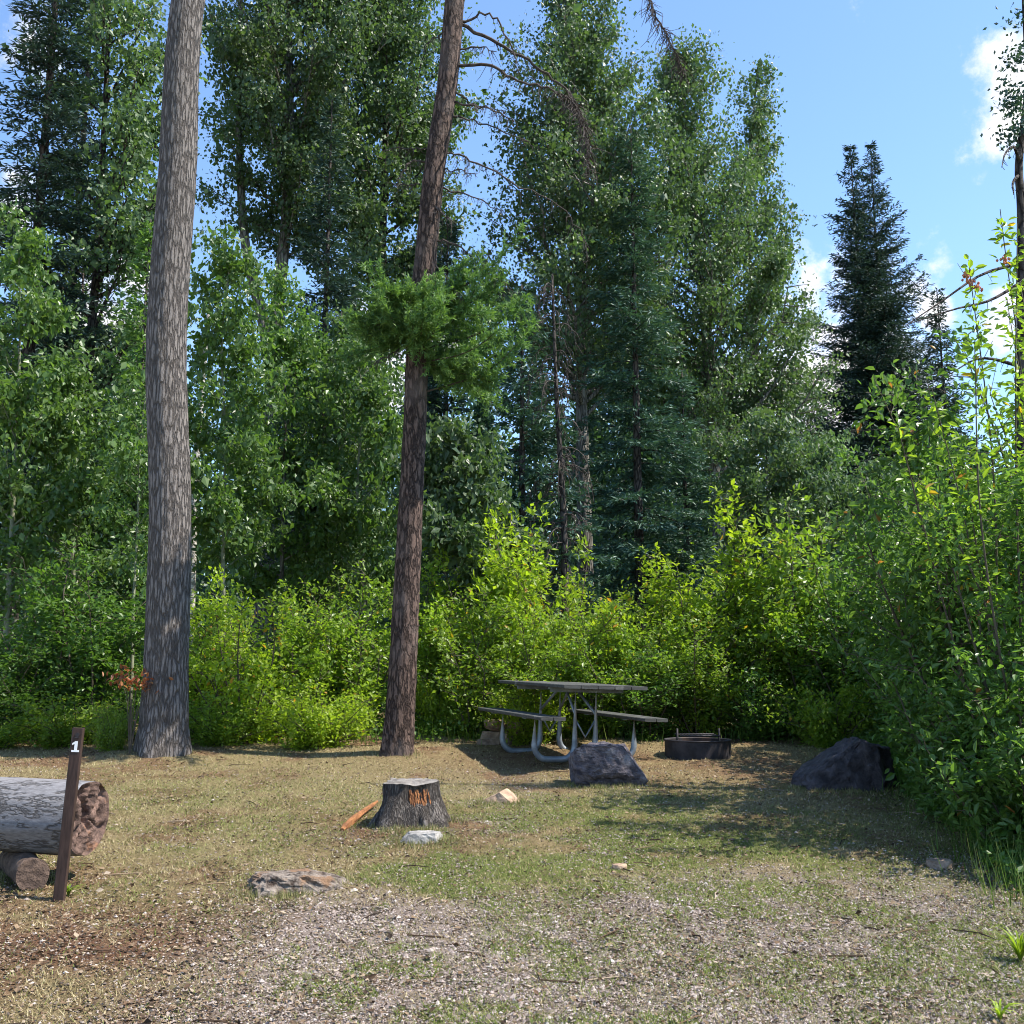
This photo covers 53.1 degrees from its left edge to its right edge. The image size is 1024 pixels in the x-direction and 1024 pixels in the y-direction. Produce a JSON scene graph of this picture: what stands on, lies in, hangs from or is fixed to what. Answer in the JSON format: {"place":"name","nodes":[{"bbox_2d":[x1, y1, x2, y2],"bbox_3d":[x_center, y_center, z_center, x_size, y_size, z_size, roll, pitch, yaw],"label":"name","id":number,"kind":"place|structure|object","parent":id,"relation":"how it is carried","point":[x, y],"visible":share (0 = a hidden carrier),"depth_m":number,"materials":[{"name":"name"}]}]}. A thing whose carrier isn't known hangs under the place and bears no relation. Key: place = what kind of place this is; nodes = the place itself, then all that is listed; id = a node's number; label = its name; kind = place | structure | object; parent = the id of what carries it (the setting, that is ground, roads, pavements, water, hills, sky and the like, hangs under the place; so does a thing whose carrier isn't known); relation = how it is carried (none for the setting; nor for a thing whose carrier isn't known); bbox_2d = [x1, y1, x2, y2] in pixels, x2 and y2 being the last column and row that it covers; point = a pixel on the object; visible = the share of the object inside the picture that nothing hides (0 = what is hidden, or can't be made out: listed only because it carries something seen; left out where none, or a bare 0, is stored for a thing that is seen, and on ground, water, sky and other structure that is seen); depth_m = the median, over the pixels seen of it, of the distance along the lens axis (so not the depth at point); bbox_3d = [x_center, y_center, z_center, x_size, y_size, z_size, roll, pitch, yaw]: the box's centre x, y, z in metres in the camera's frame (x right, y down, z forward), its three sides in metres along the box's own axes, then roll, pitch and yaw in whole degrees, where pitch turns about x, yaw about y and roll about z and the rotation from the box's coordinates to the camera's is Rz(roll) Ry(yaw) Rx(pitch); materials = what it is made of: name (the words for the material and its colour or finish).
{"place":"outdoors","nodes":[
{"label":"outdoors","id":0,"kind":"place"},
{"bbox_2d":[0,690,1023,1023],"bbox_3d":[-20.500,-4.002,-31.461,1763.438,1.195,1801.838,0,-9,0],"label":"ground","id":1,"kind":"structure","parent":0,"point":[404,764],"depth_m":6.30,"materials":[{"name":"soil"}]},
{"bbox_2d":[0,715,39,749],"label":"shrub","id":2,"kind":"object","parent":1,"relation":"on","point":[5,741],"visible":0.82,"depth_m":11.38,"materials":[{"name":"green plant"}]},
{"bbox_2d":[0,851,49,890],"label":"log block","id":3,"kind":"object","parent":1,"relation":"on","point":[25,870],"depth_m":5.70,"materials":[{"name":"brown wood"}]},
{"bbox_2d":[0,777,108,855],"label":"felled log","id":4,"kind":"object","parent":3,"relation":"on","point":[31,811],"visible":0.87,"depth_m":5.85,"materials":[{"name":"wood"}]},
{"bbox_2d":[0,615,98,740],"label":"shrub","id":5,"kind":"object","parent":1,"relation":"on","point":[8,686],"visible":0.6,"depth_m":11.98,"materials":[{"name":"green plant"}]},
{"bbox_2d":[0,197,112,672],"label":"young cottonwood","id":6,"kind":"object","parent":1,"relation":"on","point":[42,375],"visible":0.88,"depth_m":15.21,"materials":[{"name":"green plant"}]},
{"bbox_2d":[0,545,116,735],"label":"shrub","id":7,"kind":"object","parent":1,"relation":"on","point":[35,617],"visible":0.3,"depth_m":12.75,"materials":[{"name":"green plant"}]},
{"bbox_2d":[0,0,117,644],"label":"spruce tree","id":8,"kind":"object","parent":1,"relation":"on","point":[64,114],"visible":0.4,"depth_m":21.21,"materials":[{"name":"green plant"}]},
{"bbox_2d":[0,0,127,614],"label":"spruce tree","id":9,"kind":"object","parent":1,"relation":"on","point":[87,74],"visible":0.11,"depth_m":26.53,"materials":[{"name":"green plant"}]},
{"bbox_2d":[52,727,84,901],"bbox_3d":[-2.418,1.741,5.561,0.058,1.115,0.044,4,-9,-8],"label":"site post","id":10,"kind":"object","parent":1,"relation":"on","point":[68,819],"visible":0.93,"depth_m":5.56,"materials":[{"name":"brown paint"}]},
{"bbox_2d":[0,691,138,749],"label":"shrub","id":11,"kind":"object","parent":1,"relation":"on","point":[57,733],"visible":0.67,"depth_m":11.32,"materials":[{"name":"green plant"}]},
{"bbox_2d":[0,361,148,646],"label":"young cottonwood","id":12,"kind":"object","parent":1,"relation":"on","point":[74,443],"visible":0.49,"depth_m":15.71,"materials":[{"name":"green plant"}]},
{"bbox_2d":[9,531,145,736],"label":"shrub","id":13,"kind":"object","parent":1,"relation":"on","point":[115,647],"visible":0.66,"depth_m":12.41,"materials":[{"name":"green plant"}]},
{"bbox_2d":[0,0,216,689],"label":"cottonwood tree","id":14,"kind":"object","parent":1,"relation":"on","point":[135,134],"visible":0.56,"depth_m":21.79,"materials":[{"name":"green plant"}]},
{"bbox_2d":[82,696,139,752],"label":"shrub","id":15,"kind":"object","parent":1,"relation":"on","point":[114,736],"visible":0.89,"depth_m":10.85,"materials":[{"name":"green plant"}]},
{"bbox_2d":[57,219,200,704],"bbox_3d":[-6.344,-0.801,17.246,2.427,8.853,2.335,0,-9,0],"label":"young cottonwood","id":16,"kind":"object","parent":1,"relation":"on","point":[147,235],"visible":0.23,"depth_m":17.48,"materials":[{"name":"green plant"}]},
{"bbox_2d":[79,354,193,702],"bbox_3d":[-4.942,0.523,13.534,1.331,5.221,1.738,0,-9,0],"label":"young cottonwood","id":17,"kind":"object","parent":1,"relation":"on","point":[134,443],"visible":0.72,"depth_m":13.44,"materials":[{"name":"green plant"}]},
{"bbox_2d":[102,664,172,754],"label":"red leaved plant","id":18,"kind":"object","parent":1,"relation":"on","point":[130,716],"visible":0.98,"depth_m":10.61,"materials":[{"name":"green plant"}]},
{"bbox_2d":[132,0,205,757],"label":"pine tree","id":19,"kind":"object","parent":1,"relation":"on","point":[163,730],"visible":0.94,"depth_m":11.18,"materials":[{"name":"grey plant"}]},
{"bbox_2d":[129,583,267,738],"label":"shrub","id":20,"kind":"object","parent":1,"relation":"on","point":[195,647],"visible":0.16,"depth_m":12.43,"materials":[{"name":"green plant"}]},
{"bbox_2d":[189,314,209,657],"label":"dead birch","id":21,"kind":"object","parent":1,"relation":"on","point":[193,577],"visible":0.12,"depth_m":16.05,"materials":[{"name":"grey plant"}]},
{"bbox_2d":[120,222,328,656],"bbox_3d":[-4.083,-0.502,14.675,2.726,7.484,2.256,0,-9,0],"label":"young cottonwood","id":22,"kind":"object","parent":1,"relation":"on","point":[220,502],"visible":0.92,"depth_m":14.70,"materials":[{"name":"green plant"}]},
{"bbox_2d":[189,691,275,746],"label":"shrub","id":23,"kind":"object","parent":1,"relation":"on","point":[216,729],"visible":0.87,"depth_m":11.40,"materials":[{"name":"green plant"}]},
{"bbox_2d":[189,563,338,743],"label":"shrub","id":24,"kind":"object","parent":1,"relation":"on","point":[248,688],"visible":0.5,"depth_m":11.93,"materials":[{"name":"green plant"}]},
{"bbox_2d":[207,257,348,659],"bbox_3d":[-3.933,-0.457,17.279,2.346,8.092,2.447,9,-12,-44],"label":"young cottonwood","id":25,"kind":"object","parent":1,"relation":"on","point":[284,338],"visible":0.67,"depth_m":17.33,"materials":[{"name":"green plant"}]},
{"bbox_2d":[236,578,344,736],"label":"shrub","id":26,"kind":"object","parent":1,"relation":"on","point":[296,636],"visible":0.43,"depth_m":12.57,"materials":[{"name":"green plant"}]},
{"bbox_2d":[246,868,348,896],"bbox_3d":[-1.200,2.123,5.738,0.615,0.212,0.353,2,-9,-14],"label":"flat rock","id":27,"kind":"object","parent":1,"relation":"on","point":[264,883],"visible":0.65,"depth_m":5.66,"materials":[{"name":"stone"}]},
{"bbox_2d":[195,0,423,655],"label":"cottonwood tree","id":28,"kind":"object","parent":1,"relation":"on","point":[254,52],"visible":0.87,"depth_m":27.21,"materials":[{"name":"green plant"}]},
{"bbox_2d":[235,675,385,750],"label":"shrub","id":29,"kind":"object","parent":1,"relation":"on","point":[313,728],"visible":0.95,"depth_m":11.39,"materials":[{"name":"green plant"}]},
{"bbox_2d":[235,93,396,706],"bbox_3d":[-4.332,-2.688,22.780,3.775,14.308,4.082,0,-9,0],"label":"spruce tree","id":30,"kind":"object","parent":1,"relation":"on","point":[336,283],"visible":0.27,"depth_m":23.13,"materials":[{"name":"green plant"}]},
{"bbox_2d":[254,296,404,701],"bbox_3d":[-3.134,-0.126,18.195,2.876,7.750,2.525,5,-10,-29],"label":"young cottonwood","id":31,"kind":"object","parent":1,"relation":"on","point":[299,508],"visible":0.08,"depth_m":18.09,"materials":[{"name":"green plant"}]},
{"bbox_2d":[316,695,376,739],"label":"shrub","id":32,"kind":"object","parent":1,"relation":"on","point":[366,704],"visible":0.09,"depth_m":12.21,"materials":[{"name":"green plant"}]},
{"bbox_2d":[341,800,377,830],"bbox_3d":[-1.117,2.238,7.562,0.056,0.105,0.912,-1,-9,7],"label":"wood splinter","id":33,"kind":"object","parent":1,"relation":"on","point":[349,822],"visible":0.97,"depth_m":7.39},
{"bbox_2d":[274,560,445,735],"bbox_3d":[-2.051,1.773,13.228,2.091,2.324,1.823,8,-12,-40],"label":"shrub","id":34,"kind":"object","parent":1,"relation":"on","point":[350,670],"visible":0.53,"depth_m":13.09,"materials":[{"name":"green plant"}]},
{"bbox_2d":[283,307,438,666],"bbox_3d":[-2.356,0.073,16.805,2.638,6.893,2.703,3,-9,-19],"label":"young cottonwood","id":35,"kind":"object","parent":1,"relation":"on","point":[377,468],"visible":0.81,"depth_m":16.49,"materials":[{"name":"green plant"}]},
{"bbox_2d":[288,0,488,639],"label":"cottonwood tree","id":36,"kind":"object","parent":1,"relation":"on","point":[394,106],"visible":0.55,"depth_m":28.86,"materials":[{"name":"green plant"}]},
{"bbox_2d":[366,778,451,829],"bbox_3d":[-0.734,2.107,7.369,0.657,0.363,0.649,0,-9,0],"label":"tree stump","id":37,"kind":"object","parent":1,"relation":"on","point":[412,801],"visible":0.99,"depth_m":7.18,"materials":[{"name":"wood"}]},
{"bbox_2d":[400,830,442,843],"bbox_3d":[-0.605,2.195,6.814,0.297,0.129,0.178,1,-9,-8],"label":"stone","id":38,"kind":"object","parent":1,"relation":"on","point":[423,835],"visible":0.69,"depth_m":6.76,"materials":[{"name":"stone"}]},
{"bbox_2d":[368,543,484,733],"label":"shrub","id":39,"kind":"object","parent":1,"relation":"on","point":[431,621],"visible":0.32,"depth_m":13.50,"materials":[{"name":"green plant"}]},
{"bbox_2d":[369,214,492,644],"bbox_3d":[-1.334,-1.364,24.593,4.069,12.200,3.855,0,-9,0],"label":"spruce tree","id":40,"kind":"object","parent":1,"relation":"on","point":[443,408],"visible":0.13,"depth_m":24.68,"materials":[{"name":"green plant"}]},
{"bbox_2d":[415,666,471,736],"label":"shrub","id":41,"kind":"object","parent":1,"relation":"on","point":[429,705],"visible":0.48,"depth_m":12.74,"materials":[{"name":"green plant"}]},
{"bbox_2d":[0,748,899,903],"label":"grass fringe","id":42,"kind":"object","parent":1,"relation":"on","point":[296,894],"depth_m":6.95,"materials":[{"name":"plant"}]},
{"bbox_2d":[376,405,551,659],"bbox_3d":[-0.654,0.868,14.661,2.547,4.762,2.282,5,-10,-29],"label":"young cottonwood","id":43,"kind":"object","parent":1,"relation":"on","point":[466,483],"visible":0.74,"depth_m":14.47,"materials":[{"name":"green plant"}]},
{"bbox_2d":[417,582,560,740],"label":"shrub","id":44,"kind":"object","parent":1,"relation":"on","point":[474,684],"visible":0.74,"depth_m":12.46,"materials":[{"name":"green plant"}]},
{"bbox_2d":[480,731,514,744],"bbox_3d":[-0.112,2.680,11.943,0.500,0.264,0.458,-6,-11,32],"label":"stone","id":45,"kind":"object","parent":1,"relation":"on","point":[491,734],"visible":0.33,"depth_m":11.85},
{"bbox_2d":[484,719,506,730],"bbox_3d":[-0.188,2.490,11.962,0.279,0.136,0.231,-4,-10,25],"label":"stone","id":46,"kind":"object","parent":45,"relation":"on","point":[490,726],"visible":0.59,"depth_m":11.88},
{"bbox_2d":[483,788,518,802],"bbox_3d":[-0.094,2.338,8.285,0.313,0.184,0.223,-2,-9,11],"label":"stone","id":47,"kind":"object","parent":1,"relation":"on","point":[505,795],"visible":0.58,"depth_m":8.22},
{"bbox_2d":[418,491,585,730],"bbox_3d":[-0.126,1.351,13.753,2.520,3.385,2.095,8,-12,-42],"label":"shrub","id":48,"kind":"object","parent":1,"relation":"on","point":[497,589],"visible":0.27,"depth_m":13.57,"materials":[{"name":"green plant"}]},
{"bbox_2d":[0,302,1013,696],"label":"distant forest","id":49,"kind":"object","parent":1,"relation":"on","point":[202,584],"visible":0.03,"depth_m":38.00,"materials":[{"name":"plant"}]},
{"bbox_2d":[327,0,695,756],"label":"pine tree","id":50,"kind":"object","parent":1,"relation":"on","point":[421,312],"visible":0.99,"depth_m":11.33,"materials":[{"name":"brown plant"}]},
{"bbox_2d":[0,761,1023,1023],"bbox_3d":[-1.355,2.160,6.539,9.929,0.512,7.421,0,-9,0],"label":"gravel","id":51,"kind":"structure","parent":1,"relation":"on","point":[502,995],"depth_m":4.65,"materials":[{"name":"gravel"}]},
{"bbox_2d":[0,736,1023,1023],"bbox_3d":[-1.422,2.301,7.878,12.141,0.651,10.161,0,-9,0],"label":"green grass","id":52,"kind":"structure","parent":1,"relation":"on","point":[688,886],"depth_m":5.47,"materials":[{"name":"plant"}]},
{"bbox_2d":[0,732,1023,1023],"bbox_3d":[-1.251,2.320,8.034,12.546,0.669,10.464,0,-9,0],"label":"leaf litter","id":53,"kind":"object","parent":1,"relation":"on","point":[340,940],"visible":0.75,"depth_m":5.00,"materials":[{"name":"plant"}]},
{"bbox_2d":[0,606,1023,890],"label":"undergrowth","id":54,"kind":"object","parent":1,"relation":"on","point":[866,732],"visible":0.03,"depth_m":11.88,"materials":[{"name":"green plant"}]},
{"bbox_2d":[19,716,1023,934],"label":"tall grass","id":55,"kind":"structure","parent":1,"relation":"on","point":[951,828],"depth_m":6.54,"materials":[{"name":"plant"}]},
{"bbox_2d":[418,281,625,659],"bbox_3d":[0.085,-0.352,19.285,3.848,8.536,3.402,-5,-10,28],"label":"spruce tree","id":56,"kind":"object","parent":1,"relation":"on","point":[522,414],"visible":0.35,"depth_m":19.28,"materials":[{"name":"green plant"}]},
{"bbox_2d":[466,676,587,745],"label":"shrub","id":57,"kind":"object","parent":1,"relation":"on","point":[523,737],"visible":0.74,"depth_m":11.74,"materials":[{"name":"green plant"}]},
{"bbox_2d":[480,601,614,740],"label":"shrub","id":58,"kind":"object","parent":1,"relation":"on","point":[524,651],"visible":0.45,"depth_m":12.32,"materials":[{"name":"green plant"}]},
{"bbox_2d":[523,274,603,637],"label":"dead spruce","id":59,"kind":"object","parent":1,"relation":"on","point":[564,533],"visible":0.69,"depth_m":18.85,"materials":[{"name":"brown plant"}]},
{"bbox_2d":[473,531,658,734],"bbox_3d":[0.765,1.607,13.568,2.513,2.837,2.315,-2,-9,12],"label":"shrub","id":60,"kind":"object","parent":1,"relation":"on","point":[526,588],"visible":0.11,"depth_m":13.20,"materials":[{"name":"green plant"}]},
{"bbox_2d":[478,680,667,761],"bbox_3d":[0.586,2.224,10.928,1.366,0.784,1.950,5,-9,-20],"label":"picnic table","id":61,"kind":"object","parent":1,"relation":"on","point":[560,687],"visible":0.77,"depth_m":10.56,"materials":[{"name":"wood"}]},
{"bbox_2d":[449,0,741,633],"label":"cottonwood tree","id":62,"kind":"object","parent":1,"relation":"on","point":[588,45],"visible":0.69,"depth_m":25.57,"materials":[{"name":"green plant"}]},
{"bbox_2d":[568,741,647,786],"bbox_3d":[0.864,2.288,9.175,0.702,0.436,0.403,0,-9,0],"label":"boulder","id":63,"kind":"object","parent":1,"relation":"on","point":[601,762],"visible":0.74,"depth_m":9.01,"materials":[{"name":"stone"}]},
{"bbox_2d":[545,590,672,738],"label":"shrub","id":64,"kind":"object","parent":1,"relation":"on","point":[618,651],"visible":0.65,"depth_m":12.41,"materials":[{"name":"green plant"}]},
{"bbox_2d":[558,124,720,648],"bbox_3d":[2.601,-2.350,23.252,4.222,13.700,4.414,-4,-10,24],"label":"spruce tree","id":65,"kind":"object","parent":1,"relation":"on","point":[636,442],"visible":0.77,"depth_m":23.06,"materials":[{"name":"green plant"}]},
{"bbox_2d":[584,542,702,727],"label":"shrub","id":66,"kind":"object","parent":1,"relation":"on","point":[650,570],"visible":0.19,"depth_m":13.82,"materials":[{"name":"green plant"}]},
{"bbox_2d":[582,639,714,741],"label":"shrub","id":67,"kind":"object","parent":1,"relation":"on","point":[658,705],"visible":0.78,"depth_m":12.17,"materials":[{"name":"green plant"}]},
{"bbox_2d":[622,366,730,660],"bbox_3d":[3.882,0.568,24.272,3.479,8.288,3.674,-6,-11,31],"label":"spruce tree","id":68,"kind":"object","parent":1,"relation":"on","point":[702,541],"visible":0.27,"depth_m":24.25,"materials":[{"name":"green plant"}]},
{"bbox_2d":[611,601,776,738],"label":"shrub","id":69,"kind":"object","parent":1,"relation":"on","point":[688,722],"visible":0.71,"depth_m":12.34,"materials":[{"name":"green plant"}]},
{"bbox_2d":[664,728,730,759],"bbox_3d":[1.960,2.450,10.816,0.706,0.325,0.706,0,-9,0],"label":"fire ring","id":70,"kind":"object","parent":1,"relation":"on","point":[693,746],"visible":0.95,"depth_m":10.55,"materials":[{"name":"metal"}]},
{"bbox_2d":[635,478,802,733],"bbox_3d":[2.578,1.325,13.663,2.277,3.365,1.981,1,-9,-5],"label":"shrub","id":71,"kind":"object","parent":1,"relation":"on","point":[703,604],"visible":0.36,"depth_m":13.34,"materials":[{"name":"green plant"}]},
{"bbox_2d":[597,23,850,600],"bbox_3d":[5.823,-4.511,29.159,7.266,19.751,6.776,0,-9,0],"label":"cottonwood tree","id":72,"kind":"object","parent":1,"relation":"on","point":[717,266],"visible":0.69,"depth_m":28.62,"materials":[{"name":"green plant"}]},
{"bbox_2d":[687,666,835,741],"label":"shrub","id":73,"kind":"object","parent":1,"relation":"on","point":[749,716],"visible":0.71,"depth_m":12.10,"materials":[{"name":"green plant"}]},
{"bbox_2d":[680,53,843,556],"bbox_3d":[7.413,-4.463,30.924,4.948,20.246,4.724,-7,-11,36],"label":"cottonwood tree","id":74,"kind":"object","parent":1,"relation":"on","point":[756,122],"visible":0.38,"depth_m":31.23,"materials":[{"name":"green plant"}]},
{"bbox_2d":[699,530,824,731],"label":"shrub","id":75,"kind":"object","parent":1,"relation":"on","point":[742,657],"visible":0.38,"depth_m":12.88,"materials":[{"name":"green plant"}]},
{"bbox_2d":[689,405,855,631],"bbox_3d":[5.357,0.958,20.943,3.568,6.479,3.493,-6,-11,33],"label":"young cottonwood","id":76,"kind":"object","parent":1,"relation":"on","point":[747,479],"visible":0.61,"depth_m":21.01,"materials":[{"name":"green plant"}]},
{"bbox_2d":[719,483,885,736],"bbox_3d":[3.878,1.363,13.113,2.549,3.195,2.119,3,-9,-16],"label":"shrub","id":77,"kind":"object","parent":1,"relation":"on","point":[786,549],"visible":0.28,"depth_m":12.74,"materials":[{"name":"green plant"}]},
{"bbox_2d":[749,425,889,631],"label":"young cottonwood","id":78,"kind":"object","parent":1,"relation":"on","point":[833,443],"visible":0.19,"depth_m":21.54,"materials":[{"name":"green plant"}]},
{"bbox_2d":[755,668,891,747],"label":"shrub","id":79,"kind":"object","parent":1,"relation":"on","point":[816,728],"visible":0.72,"depth_m":11.57,"materials":[{"name":"green plant"}]},
{"bbox_2d":[772,540,899,736],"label":"shrub","id":80,"kind":"object","parent":1,"relation":"on","point":[826,655],"visible":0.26,"depth_m":12.21,"materials":[{"name":"green plant"}]},
{"bbox_2d":[791,737,897,791],"bbox_3d":[3.001,2.246,9.081,1.000,0.487,0.548,0,-9,0],"label":"boulder","id":81,"kind":"object","parent":1,"relation":"on","point":[857,763],"visible":0.78,"depth_m":8.88,"materials":[{"name":"stone"}]},
{"bbox_2d":[763,140,1011,617],"bbox_3d":[12.320,-3.539,35.180,10.076,19.700,9.948,0,-9,0],"label":"spruce tree","id":82,"kind":"object","parent":1,"relation":"on","point":[875,311],"visible":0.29,"depth_m":34.93,"materials":[{"name":"green plant"}]},
{"bbox_2d":[817,442,967,619],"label":"young cottonwood","id":83,"kind":"object","parent":1,"relation":"on","point":[876,468],"visible":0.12,"depth_m":20.19,"materials":[{"name":"green plant"}]},
{"bbox_2d":[807,503,989,751],"bbox_3d":[4.354,1.259,10.940,2.130,2.890,2.336,-1,-9,6],"label":"shrub","id":84,"kind":"object","parent":1,"relation":"on","point":[877,718],"visible":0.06,"depth_m":11.16,"materials":[{"name":"green plant"}]},
{"bbox_2d":[882,715,934,791],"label":"shrub","id":85,"kind":"object","parent":1,"relation":"on","point":[906,753],"depth_m":8.66,"materials":[{"name":"green plant"}]},
{"bbox_2d":[809,302,1023,794],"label":"shrub","id":86,"kind":"object","parent":1,"relation":"on","point":[925,614],"visible":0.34,"depth_m":8.42,"materials":[{"name":"green plant"}]},
{"bbox_2d":[825,432,1017,765],"bbox_3d":[4.332,0.851,10.476,2.159,3.658,2.274,-3,-9,18],"label":"shrub","id":87,"kind":"object","parent":1,"relation":"on","point":[868,602],"visible":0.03,"depth_m":10.23,"materials":[{"name":"green plant"}]},
{"bbox_2d":[841,530,1023,787],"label":"shrub","id":88,"kind":"object","parent":1,"relation":"on","point":[940,652],"visible":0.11,"depth_m":8.88,"materials":[{"name":"green plant"}]},
{"bbox_2d":[926,858,952,869],"bbox_3d":[2.592,2.151,6.215,0.180,0.083,0.134,4,-10,-23],"label":"stone","id":89,"kind":"object","parent":1,"relation":"on","point":[932,863],"visible":0.81,"depth_m":6.18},
{"bbox_2d":[863,455,1023,823],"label":"shrub","id":90,"kind":"object","parent":1,"relation":"on","point":[978,674],"visible":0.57,"depth_m":7.16,"materials":[{"name":"green plant"}]},
{"bbox_2d":[865,409,1021,614],"bbox_3d":[5.747,0.757,11.706,3.113,4.104,2.955,1,-9,-7],"label":"shrub","id":91,"kind":"object","parent":1,"relation":"on","point":[1007,425],"visible":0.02,"depth_m":11.88,"materials":[{"name":"green plant"}]},
{"bbox_2d":[915,287,983,514],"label":"spruce tree","id":92,"kind":"object","parent":1,"relation":"on","point":[938,365],"visible":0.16,"depth_m":31.05,"materials":[{"name":"green plant"}]},
{"bbox_2d":[891,663,1012,832],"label":"shrub","id":93,"kind":"object","parent":1,"relation":"on","point":[935,792],"visible":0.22,"depth_m":7.32,"materials":[{"name":"green plant"}]},
{"bbox_2d":[888,209,1023,761],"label":"shrub","id":94,"kind":"object","parent":1,"relation":"on","point":[1014,292],"visible":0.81,"depth_m":7.51,"materials":[{"name":"green plant"}]},
{"bbox_2d":[906,0,1023,549],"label":"slender tree","id":95,"kind":"object","parent":1,"relation":"on","point":[1018,179],"visible":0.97,"depth_m":9.47,"materials":[{"name":"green plant"}]},
{"bbox_2d":[911,674,1023,863],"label":"shrub","id":96,"kind":"object","parent":1,"relation":"on","point":[960,780],"visible":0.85,"depth_m":6.46,"materials":[{"name":"green plant"}]},
{"bbox_2d":[970,924,1023,960],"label":"grass tuft","id":97,"kind":"object","parent":1,"relation":"on","point":[1018,945],"visible":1,"depth_m":4.52,"materials":[{"name":"green plant"}]},
{"bbox_2d":[984,998,1023,1019],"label":"grass tuft","id":98,"kind":"object","parent":1,"relation":"on","point":[999,1013],"visible":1,"depth_m":3.87,"materials":[{"name":"green plant"}]},
{"bbox_2d":[0,0,1023,626],"label":"sky","id":99,"kind":"structure","parent":0,"point":[913,78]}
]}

